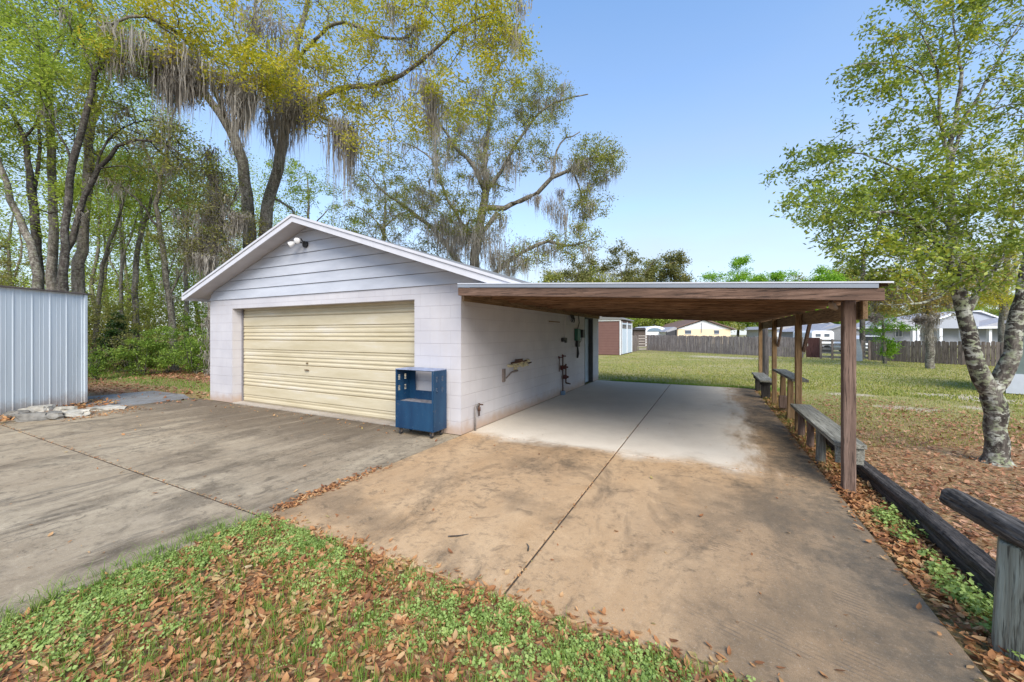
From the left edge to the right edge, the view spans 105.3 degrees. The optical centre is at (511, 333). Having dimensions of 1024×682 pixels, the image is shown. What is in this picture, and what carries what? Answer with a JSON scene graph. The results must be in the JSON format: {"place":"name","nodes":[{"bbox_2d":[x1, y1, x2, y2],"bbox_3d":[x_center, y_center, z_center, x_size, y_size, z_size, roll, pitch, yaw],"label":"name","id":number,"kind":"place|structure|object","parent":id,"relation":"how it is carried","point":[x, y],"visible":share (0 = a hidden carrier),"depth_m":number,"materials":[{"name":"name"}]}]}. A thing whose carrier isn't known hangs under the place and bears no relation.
{"place":"outdoors","nodes":[
{"label":"outdoors","id":0,"kind":"place"},
{"bbox_2d":[85,391,188,408],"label":"old path","id":1,"kind":"structure","parent":0,"point":[134,398],"depth_m":9.74,"materials":[{"name":"grey concrete"}]},
{"bbox_2d":[88,370,209,400],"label":"lawn grass","id":2,"kind":"structure","parent":0,"point":[141,382],"depth_m":13.06,"materials":[{"name":"plant"}]},
{"bbox_2d":[0,398,458,622],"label":"driveway","id":3,"kind":"structure","parent":0,"point":[259,459],"depth_m":4.43,"materials":[{"name":"grey concrete"}]},
{"bbox_2d":[10,412,50,421],"bbox_3d":[-8.741,1.526,7.154,0.544,0.167,0.261,-2,-2,-25],"label":"concrete chunk","id":4,"kind":"object","parent":3,"relation":"on","point":[31,416],"visible":0.82,"depth_m":7.06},
{"bbox_2d":[0,285,91,414],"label":"metal shed","id":5,"kind":"structure","parent":3,"relation":"on","point":[43,346],"depth_m":8.03,"materials":[{"name":"metal"}]},
{"bbox_2d":[46,410,64,419],"bbox_3d":[-8.536,1.529,7.280,0.461,0.152,0.231,-1,-2,23],"label":"concrete chunk","id":6,"kind":"object","parent":3,"relation":"on","point":[55,415],"visible":0.91,"depth_m":7.19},
{"bbox_2d":[0,396,120,423],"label":"stones","id":7,"kind":"object","parent":3,"relation":"on","point":[73,404],"visible":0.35,"depth_m":8.58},
{"bbox_2d":[86,405,125,410],"bbox_3d":[-8.469,1.557,8.156,0.657,0.078,0.320,6,5,-34],"label":"concrete chunk","id":8,"kind":"object","parent":3,"relation":"on","point":[108,407],"visible":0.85,"depth_m":8.11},
{"bbox_2d":[395,367,446,437],"bbox_3d":[-1.430,1.064,6.138,0.754,1.033,0.335,0,0,27],"label":"cabinet cart","id":9,"kind":"object","parent":3,"relation":"on","point":[420,410],"visible":1,"depth_m":6.05,"materials":[{"name":"blue paint"}]},
{"bbox_2d":[19,400,844,681],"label":"leaf litter","id":10,"kind":"object","parent":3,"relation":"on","point":[631,634],"visible":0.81,"depth_m":2.61,"materials":[{"name":"plant"}]},
{"bbox_2d":[0,335,1023,681],"bbox_3d":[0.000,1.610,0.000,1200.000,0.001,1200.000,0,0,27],"label":"lawn ground","id":11,"kind":"structure","parent":0,"point":[956,467],"depth_m":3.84,"materials":[{"name":"plant"}]},
{"bbox_2d":[0,227,29,286],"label":"bush","id":12,"kind":"object","parent":11,"relation":"on","point":[6,279],"visible":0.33,"depth_m":15.57,"materials":[{"name":"green plant"}]},
{"bbox_2d":[0,182,60,285],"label":"sapling","id":13,"kind":"object","parent":11,"relation":"on","point":[11,231],"visible":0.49,"depth_m":21.97,"materials":[{"name":"green plant"}]},
{"bbox_2d":[0,238,70,291],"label":"bush","id":14,"kind":"object","parent":11,"relation":"on","point":[9,264],"visible":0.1,"depth_m":14.82,"materials":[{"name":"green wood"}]},
{"bbox_2d":[0,0,84,288],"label":"tree","id":15,"kind":"object","parent":11,"relation":"on","point":[36,271],"visible":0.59,"depth_m":13.00,"materials":[{"name":"plant"}]},
{"bbox_2d":[17,172,101,270],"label":"sapling","id":16,"kind":"object","parent":11,"relation":"on","point":[60,216],"visible":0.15,"depth_m":23.66,"materials":[{"name":"plant"}]},
{"bbox_2d":[0,4,128,288],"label":"tree","id":17,"kind":"object","parent":11,"relation":"on","point":[32,180],"visible":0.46,"depth_m":13.97,"materials":[{"name":"green plant"}]},
{"bbox_2d":[28,258,115,361],"bbox_3d":[-19.288,-0.900,17.031,3.062,5.052,2.928,0,0,27],"label":"bush","id":18,"kind":"object","parent":11,"relation":"on","point":[92,276],"visible":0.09,"depth_m":17.53,"materials":[{"name":"green plant"}]},
{"bbox_2d":[0,0,164,289],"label":"tree","id":19,"kind":"object","parent":11,"relation":"on","point":[51,270],"visible":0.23,"depth_m":14.92,"materials":[{"name":"green plant"}]},
{"bbox_2d":[0,0,178,292],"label":"tree","id":20,"kind":"object","parent":11,"relation":"on","point":[79,258],"visible":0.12,"depth_m":15.91,"materials":[{"name":"green plant"}]},
{"bbox_2d":[0,0,186,290],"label":"tree","id":21,"kind":"object","parent":11,"relation":"on","point":[96,67],"visible":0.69,"depth_m":11.96,"materials":[{"name":"green plant"}]},
{"bbox_2d":[58,154,138,331],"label":"sapling","id":22,"kind":"object","parent":11,"relation":"on","point":[96,256],"visible":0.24,"depth_m":23.04,"materials":[{"name":"plant"}]},
{"bbox_2d":[63,147,133,344],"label":"sapling","id":23,"kind":"object","parent":11,"relation":"on","point":[106,264],"visible":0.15,"depth_m":23.86,"materials":[{"name":"plant"}]},
{"bbox_2d":[88,341,122,378],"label":"bush","id":24,"kind":"object","parent":11,"relation":"on","point":[93,369],"visible":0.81,"depth_m":13.56,"materials":[{"name":"green plant"}]},
{"bbox_2d":[85,292,133,371],"bbox_3d":[-17.018,-0.010,16.121,1.515,3.377,2.330,0,0,27],"label":"bush","id":25,"kind":"object","parent":11,"relation":"on","point":[93,336],"visible":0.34,"depth_m":16.02,"materials":[{"name":"green plant"}]},
{"bbox_2d":[44,133,177,358],"bbox_3d":[-20.035,-3.696,19.817,3.915,12.532,4.608,0,0,8],"label":"tree","id":26,"kind":"object","parent":11,"relation":"on","point":[122,254],"visible":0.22,"depth_m":19.93,"materials":[{"name":"green plant"}]},
{"bbox_2d":[89,309,140,372],"bbox_3d":[-16.166,0.272,16.036,1.347,2.700,1.622,0,0,41],"label":"bush","id":27,"kind":"object","parent":11,"relation":"on","point":[118,325],"visible":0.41,"depth_m":15.91,"materials":[{"name":"green plant"}]},
{"bbox_2d":[88,273,143,363],"bbox_3d":[-20.408,-0.757,19.980,2.862,4.788,2.717,0,0,40],"label":"bush","id":28,"kind":"object","parent":11,"relation":"on","point":[117,287],"visible":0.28,"depth_m":19.95,"materials":[{"name":"green plant"}]},
{"bbox_2d":[71,197,164,346],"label":"sapling","id":29,"kind":"object","parent":11,"relation":"on","point":[115,253],"visible":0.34,"depth_m":23.79,"materials":[{"name":"plant"}]},
{"bbox_2d":[58,147,193,366],"bbox_3d":[-17.619,-3.030,17.982,4.515,10.684,4.026,0,0,-22],"label":"tree","id":30,"kind":"object","parent":11,"relation":"on","point":[109,241],"visible":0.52,"depth_m":17.98,"materials":[{"name":"plant"}]},
{"bbox_2d":[91,328,163,374],"bbox_3d":[-14.833,0.707,15.213,2.190,1.874,1.674,0,0,-33],"label":"bush","id":31,"kind":"object","parent":11,"relation":"on","point":[123,344],"visible":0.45,"depth_m":15.04,"materials":[{"name":"green plant"}]},
{"bbox_2d":[0,510,255,623],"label":"grass tufts","id":32,"kind":"object","parent":11,"relation":"on","point":[161,547],"visible":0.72,"depth_m":2.62,"materials":[{"name":"plant"}]},
{"bbox_2d":[33,72,227,290],"bbox_3d":[-12.880,-3.375,13.406,5.054,10.091,4.328,0,0,27],"label":"tree","id":33,"kind":"object","parent":11,"relation":"on","point":[80,208],"visible":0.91,"depth_m":13.10,"materials":[{"name":"green plant"}]},
{"bbox_2d":[78,140,206,365],"bbox_3d":[-18.254,-3.522,19.601,6.691,11.930,5.068,0,0,27],"label":"tree","id":34,"kind":"object","parent":11,"relation":"on","point":[136,258],"visible":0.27,"depth_m":18.94,"materials":[{"name":"green plant"}]},
{"bbox_2d":[109,334,175,376],"bbox_3d":[-14.258,0.846,15.108,1.576,1.708,2.236,0,0,27],"label":"bush","id":35,"kind":"object","parent":11,"relation":"on","point":[146,358],"visible":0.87,"depth_m":14.86,"materials":[{"name":"green plant"}]},
{"bbox_2d":[112,183,176,330],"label":"sapling","id":36,"kind":"object","parent":11,"relation":"on","point":[148,263],"visible":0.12,"depth_m":24.72,"materials":[{"name":"plant"}]},
{"bbox_2d":[107,279,188,366],"bbox_3d":[-17.815,-0.485,19.011,3.270,4.298,2.940,0,0,27],"label":"bush","id":37,"kind":"object","parent":11,"relation":"on","point":[143,326],"visible":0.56,"depth_m":18.79,"materials":[{"name":"green plant"}]},
{"bbox_2d":[88,294,207,355],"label":"woods","id":38,"kind":"object","parent":11,"relation":"on","point":[192,317],"visible":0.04,"depth_m":22.62,"materials":[{"name":"green plant"}]},
{"bbox_2d":[88,362,209,404],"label":"leaf litter","id":39,"kind":"object","parent":11,"relation":"on","point":[159,375],"visible":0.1,"depth_m":12.45,"materials":[{"name":"plant"}]},
{"bbox_2d":[0,79,305,337],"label":"woods","id":40,"kind":"object","parent":11,"relation":"on","point":[156,270],"visible":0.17,"depth_m":26.07,"materials":[{"name":"green plant"}]},
{"bbox_2d":[80,93,231,370],"bbox_3d":[-15.083,-3.709,17.272,5.509,13.982,4.161,0,0,-20],"label":"tree","id":41,"kind":"object","parent":11,"relation":"on","point":[169,297],"visible":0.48,"depth_m":16.89,"materials":[{"name":"green plant"}]},
{"bbox_2d":[126,324,198,375],"bbox_3d":[-13.959,0.622,15.841,2.240,2.006,2.147,0,0,-28],"label":"bush","id":42,"kind":"object","parent":11,"relation":"on","point":[163,329],"visible":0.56,"depth_m":15.51,"materials":[{"name":"green plant"}]},
{"bbox_2d":[150,329,208,373],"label":"bush","id":43,"kind":"object","parent":11,"relation":"on","point":[194,361],"visible":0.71,"depth_m":15.33,"materials":[{"name":"green plant"}]},
{"bbox_2d":[146,130,233,361],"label":"sapling","id":44,"kind":"object","parent":11,"relation":"on","point":[186,308],"visible":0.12,"depth_m":21.96,"materials":[{"name":"plant"}]},
{"bbox_2d":[176,301,208,369],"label":"bush","id":45,"kind":"object","parent":11,"relation":"on","point":[190,324],"visible":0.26,"depth_m":16.77,"materials":[{"name":"green plant"}]},
{"bbox_2d":[136,143,271,375],"bbox_3d":[-11.787,-2.091,15.171,4.501,10.192,3.463,0,0,13],"label":"tree","id":46,"kind":"object","parent":11,"relation":"on","point":[204,249],"visible":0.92,"depth_m":14.80,"materials":[{"name":"plant"}]},
{"bbox_2d":[57,0,543,248],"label":"live oak","id":47,"kind":"object","parent":11,"relation":"on","point":[185,75],"visible":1,"depth_m":13.59,"materials":[{"name":"green plant"}]},
{"bbox_2d":[257,156,365,234],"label":"tree","id":48,"kind":"object","parent":11,"relation":"on","point":[307,191],"visible":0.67,"depth_m":25.84,"materials":[{"name":"plant"}]},
{"bbox_2d":[0,520,711,681],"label":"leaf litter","id":49,"kind":"object","parent":11,"relation":"on","point":[306,634],"visible":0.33,"depth_m":2.03,"materials":[{"name":"plant"}]},
{"bbox_2d":[323,164,427,240],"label":"tree","id":50,"kind":"object","parent":11,"relation":"on","point":[366,201],"visible":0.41,"depth_m":29.89,"materials":[{"name":"green plant"}]},
{"bbox_2d":[0,511,755,681],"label":"clover weeds","id":51,"kind":"object","parent":11,"relation":"on","point":[484,616],"visible":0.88,"depth_m":2.15,"materials":[{"name":"plant"}]},
{"bbox_2d":[0,508,761,681],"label":"leaf litter","id":52,"kind":"object","parent":11,"relation":"on","point":[398,618],"visible":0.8,"depth_m":2.09,"materials":[{"name":"plant"}]},
{"bbox_2d":[182,214,597,434],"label":"garage","id":53,"kind":"structure","parent":11,"relation":"on","point":[333,321],"depth_m":7.61,"materials":[{"name":"paint"}]},
{"bbox_2d":[243,301,413,421],"bbox_3d":[-3.904,0.468,7.914,5.470,2.216,0.075,0,0,27],"label":"roller door","id":54,"kind":"structure","parent":53,"relation":"in","point":[343,359],"depth_m":7.77,"materials":[{"name":"beige paint"}]},
{"bbox_2d":[502,359,531,381],"bbox_3d":[0.142,0.696,7.793,0.184,0.408,1.224,0,0,27],"label":"pipe stub","id":55,"kind":"object","parent":53,"relation":"attached to","point":[519,362],"visible":1,"depth_m":7.68,"materials":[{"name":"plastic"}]},
{"bbox_2d":[558,354,570,394],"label":"valve pipes","id":56,"kind":"object","parent":53,"relation":"attached to","point":[565,367],"visible":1,"depth_m":10.11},
{"bbox_2d":[574,315,584,357],"bbox_3d":[1.978,0.083,11.400,0.119,1.247,0.680,0,0,27],"label":"electric box","id":57,"kind":"object","parent":53,"relation":"attached to","point":[579,334],"visible":1,"depth_m":11.24,"materials":[{"name":"green plastic"}]},
{"bbox_2d":[585,319,587,381],"bbox_3d":[2.314,0.550,12.525,0.040,2.040,0.830,0,0,27],"label":"side door","id":58,"kind":"structure","parent":53,"relation":"in","point":[586,320],"depth_m":12.69,"materials":[{"name":"metal"}]},
{"bbox_2d":[339,62,630,280],"bbox_3d":[-1.574,-6.021,22.044,16.457,18.482,8.070,0,0,0],"label":"live oak","id":59,"kind":"object","parent":11,"relation":"on","point":[474,233],"visible":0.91,"depth_m":21.75,"materials":[{"name":"green plant"}]},
{"bbox_2d":[530,267,565,282],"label":"tree","id":60,"kind":"object","parent":11,"relation":"on","point":[551,277],"visible":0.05,"depth_m":67.85,"materials":[{"name":"green plant"}]},
{"bbox_2d":[539,253,597,282],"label":"tree","id":61,"kind":"object","parent":11,"relation":"on","point":[582,276],"visible":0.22,"depth_m":70.58,"materials":[{"name":"green plant"}]},
{"bbox_2d":[566,260,620,282],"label":"tree","id":62,"kind":"object","parent":11,"relation":"on","point":[595,279],"visible":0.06,"depth_m":69.80,"materials":[{"name":"green plant"}]},
{"bbox_2d":[598,316,633,354],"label":"storage shed","id":63,"kind":"structure","parent":11,"relation":"on","point":[614,335],"depth_m":29.39,"materials":[{"name":"brown"}]},
{"bbox_2d":[621,323,626,353],"bbox_3d":[8.594,0.305,29.917,0.075,2.450,2.170,0,0,27],"label":"door","id":64,"kind":"structure","parent":63,"relation":"in","point":[623,325],"depth_m":29.62,"materials":[{"name":"paint"}]},
{"bbox_2d":[627,322,631,352],"bbox_3d":[9.568,0.305,31.834,0.075,2.450,2.170,0,0,27],"label":"door","id":65,"kind":"structure","parent":63,"relation":"in","point":[629,326],"depth_m":31.81,"materials":[{"name":"paint"}]},
{"bbox_2d":[575,237,662,325],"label":"tree","id":66,"kind":"object","parent":11,"relation":"on","point":[627,274],"visible":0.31,"depth_m":74.68,"materials":[{"name":"plant"}]},
{"bbox_2d":[269,380,988,681],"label":"carport slab","id":67,"kind":"structure","parent":11,"relation":"on","point":[885,629],"depth_m":3.12,"materials":[{"name":"beige concrete"}]},
{"bbox_2d":[2,386,668,598],"bbox_3d":[-0.805,1.633,6.064,15.044,0.093,7.472,0,0,-20],"label":"slab joint","id":68,"kind":"object","parent":67,"relation":"on","point":[514,581],"visible":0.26,"depth_m":3.88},
{"bbox_2d":[0,385,870,674],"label":"leaf crumbs","id":69,"kind":"object","parent":67,"relation":"on","point":[470,517],"visible":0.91,"depth_m":3.87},
{"bbox_2d":[619,258,679,325],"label":"tree","id":70,"kind":"object","parent":11,"relation":"on","point":[644,264],"visible":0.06,"depth_m":79.01,"materials":[{"name":"green plant"}]},
{"bbox_2d":[636,326,665,336],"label":"arched shelter","id":71,"kind":"object","parent":11,"relation":"on","point":[652,330],"visible":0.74,"depth_m":52.00,"materials":[{"name":"white paint"}]},
{"bbox_2d":[627,318,681,327],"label":"tree","id":72,"kind":"object","parent":11,"relation":"on","point":[638,321],"visible":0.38,"depth_m":69.46,"materials":[{"name":"plant"}]},
{"bbox_2d":[642,249,700,324],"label":"tree","id":73,"kind":"object","parent":11,"relation":"on","point":[670,267],"visible":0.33,"depth_m":75.20,"materials":[{"name":"plant"}]},
{"bbox_2d":[457,281,893,493],"bbox_3d":[3.259,0.450,8.641,4.895,2.360,9.184,0,0,27],"label":"carport","id":74,"kind":"object","parent":11,"relation":"on","point":[772,305],"visible":0.9,"depth_m":4.87,"materials":[{"name":"wood"}]},
{"bbox_2d":[633,320,748,331],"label":"tree","id":75,"kind":"object","parent":11,"relation":"on","point":[737,327],"visible":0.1,"depth_m":66.75,"materials":[{"name":"green plant"}]},
{"bbox_2d":[661,320,735,336],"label":"house","id":76,"kind":"structure","parent":11,"relation":"on","point":[696,327],"depth_m":60.00,"materials":[{"name":"white paint"}]},
{"bbox_2d":[611,378,786,390],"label":"lawn grass","id":77,"kind":"structure","parent":11,"relation":"on","point":[683,383],"depth_m":12.16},
{"bbox_2d":[697,266,732,323],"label":"tree","id":78,"kind":"object","parent":11,"relation":"on","point":[714,276],"visible":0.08,"depth_m":83.94,"materials":[{"name":"green plant"}]},
{"bbox_2d":[648,335,804,357],"bbox_3d":[16.214,0.864,31.916,0.369,1.532,13.524,0,0,-28],"label":"board fence","id":79,"kind":"object","parent":11,"relation":"on","point":[743,345],"visible":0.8,"depth_m":31.24,"materials":[{"name":"grey wood"}]},
{"bbox_2d":[712,253,768,336],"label":"tree","id":80,"kind":"object","parent":11,"relation":"on","point":[742,276],"visible":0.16,"depth_m":83.06,"materials":[{"name":"green plant"}]},
{"bbox_2d":[752,372,771,399],"bbox_3d":[6.512,1.367,10.180,0.290,0.525,2.150,0,0,27],"label":"bench","id":81,"kind":"object","parent":11,"relation":"on","point":[763,382],"visible":0.89,"depth_m":9.56,"materials":[{"name":"grey wood"}]},
{"bbox_2d":[762,328,768,375],"bbox_3d":[8.425,0.675,12.999,0.203,1.913,0.198,0,0,27],"label":"wooden post","id":82,"kind":"object","parent":11,"relation":"on","point":[765,357],"visible":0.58,"depth_m":12.92,"materials":[{"name":"brown wood"}]},
{"bbox_2d":[743,326,792,336],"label":"house","id":83,"kind":"structure","parent":11,"relation":"on","point":[752,331],"depth_m":64.39,"materials":[{"name":"white paint"}]},
{"bbox_2d":[753,269,800,324],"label":"tree","id":84,"kind":"object","parent":11,"relation":"on","point":[776,277],"visible":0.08,"depth_m":81.45,"materials":[{"name":"green plant"}]},
{"bbox_2d":[773,369,808,420],"bbox_3d":[5.260,1.195,7.440,0.240,0.870,2.168,0,0,27],"label":"shelf bench","id":85,"kind":"object","parent":11,"relation":"on","point":[785,401],"visible":0.84,"depth_m":7.27,"materials":[{"name":"grey wood"}]},
{"bbox_2d":[759,390,858,476],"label":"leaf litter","id":86,"kind":"object","parent":11,"relation":"on","point":[793,421],"visible":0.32,"depth_m":6.59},
{"bbox_2d":[806,338,819,357],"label":"wooden gate","id":87,"kind":"structure","parent":11,"relation":"on","point":[813,348],"depth_m":25.53,"materials":[{"name":"red wood"}]},
{"bbox_2d":[793,331,833,351],"bbox_3d":[25.598,0.700,33.080,2.066,1.898,2.240,0,0,0],"label":"camper trailer","id":88,"kind":"object","parent":11,"relation":"on","point":[825,335],"visible":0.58,"depth_m":32.00,"materials":[{"name":"white paint"}]},
{"bbox_2d":[777,323,858,346],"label":"outbuilding","id":89,"kind":"structure","parent":11,"relation":"on","point":[834,328],"depth_m":43.00,"materials":[{"name":"white"}]},
{"bbox_2d":[788,264,858,323],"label":"tree","id":90,"kind":"object","parent":11,"relation":"on","point":[826,272],"visible":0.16,"depth_m":73.60,"materials":[{"name":"green plant"}]},
{"bbox_2d":[790,404,866,465],"bbox_3d":[4.065,1.383,5.153,0.270,0.496,2.569,0,0,27],"label":"bench","id":91,"kind":"object","parent":11,"relation":"on","point":[825,427],"visible":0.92,"depth_m":4.81,"materials":[{"name":"grey wood"}]},
{"bbox_2d":[820,339,840,358],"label":"rail gate","id":92,"kind":"structure","parent":11,"relation":"on","point":[832,348],"depth_m":24.39,"materials":[{"name":"grey wood"}]},
{"bbox_2d":[828,250,890,320],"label":"tree","id":93,"kind":"object","parent":11,"relation":"on","point":[851,275],"visible":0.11,"depth_m":77.56,"materials":[{"name":"green plant"}]},
{"bbox_2d":[859,250,865,356],"bbox_3d":[22.416,-1.871,25.000,0.317,7.101,0.316,0,0,27],"label":"utility pole","id":94,"kind":"object","parent":11,"relation":"on","point":[862,336],"visible":0.27,"depth_m":24.89,"materials":[{"name":"wood"}]},
{"bbox_2d":[755,391,1023,681],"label":"leaf litter","id":95,"kind":"object","parent":11,"relation":"on","point":[991,658],"visible":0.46,"depth_m":2.72,"materials":[{"name":"plant"}]},
{"bbox_2d":[860,302,920,363],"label":"tree","id":96,"kind":"object","parent":11,"relation":"on","point":[885,352],"visible":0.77,"depth_m":20.92,"materials":[{"name":"green plant"}]},
{"bbox_2d":[758,0,1023,467],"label":"oak tree","id":97,"kind":"object","parent":11,"relation":"on","point":[992,387],"visible":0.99,"depth_m":4.76,"materials":[{"name":"green plant"}]},
{"bbox_2d":[777,392,1023,564],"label":"leaf litter","id":98,"kind":"object","parent":11,"relation":"on","point":[992,551],"visible":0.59,"depth_m":4.85,"materials":[{"name":"plant"}]},
{"bbox_2d":[826,439,995,598],"bbox_3d":[3.712,1.513,3.919,0.158,0.197,4.251,0,0,27],"label":"landscape timber","id":99,"kind":"object","parent":11,"relation":"on","point":[964,553],"visible":0.59,"depth_m":2.90,"materials":[{"name":"wood"}]},
{"bbox_2d":[871,340,1003,365],"bbox_3d":[24.814,1.000,17.488,0.568,1.260,13.893,0,0,-28],"label":"board fence","id":100,"kind":"object","parent":11,"relation":"on","point":[946,353],"visible":0.59,"depth_m":20.79,"materials":[{"name":"grey wood"}]},
{"bbox_2d":[861,211,1017,368],"bbox_3d":[19.366,-1.982,17.874,7.013,7.277,3.477,0,0,13],"label":"oak tree","id":101,"kind":"object","parent":11,"relation":"on","point":[929,337],"visible":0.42,"depth_m":17.83,"materials":[{"name":"green plant"}]},
{"bbox_2d":[867,502,1023,660],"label":"clover weeds","id":102,"kind":"object","parent":11,"relation":"on","point":[975,604],"visible":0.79,"depth_m":2.41,"materials":[{"name":"plant"}]},
{"bbox_2d":[938,135,1023,343],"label":"tree","id":103,"kind":"object","parent":11,"relation":"on","point":[1001,300],"visible":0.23,"depth_m":29.85,"materials":[{"name":"plant"}]},
{"bbox_2d":[939,488,1023,670],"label":"hitching rail","id":104,"kind":"object","parent":11,"relation":"on","point":[1007,632],"visible":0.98,"depth_m":1.93,"materials":[{"name":"wood"}]},
{"bbox_2d":[1004,320,1023,393],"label":"shed","id":105,"kind":"structure","parent":11,"relation":"on","point":[1016,385],"depth_m":10.23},
{"bbox_2d":[0,0,1023,334],"label":"sky","id":106,"kind":"structure","parent":0,"point":[703,97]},
{"bbox_2d":[632,327,645,345],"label":"dark shed","id":107,"kind":"structure","parent":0,"point":[638,331],"depth_m":50.30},
{"bbox_2d":[598,350,1023,406],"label":"lawn grass","id":108,"kind":"structure","parent":0,"point":[964,387],"depth_m":14.72,"materials":[{"name":"plant"}]},
{"bbox_2d":[605,379,1023,447],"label":"lawn grass","id":109,"kind":"structure","parent":0,"point":[922,416],"depth_m":7.57,"materials":[{"name":"plant"}]},
{"bbox_2d":[856,310,998,344],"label":"house","id":110,"kind":"structure","parent":0,"point":[986,324],"depth_m":54.00,"materials":[{"name":"white"}]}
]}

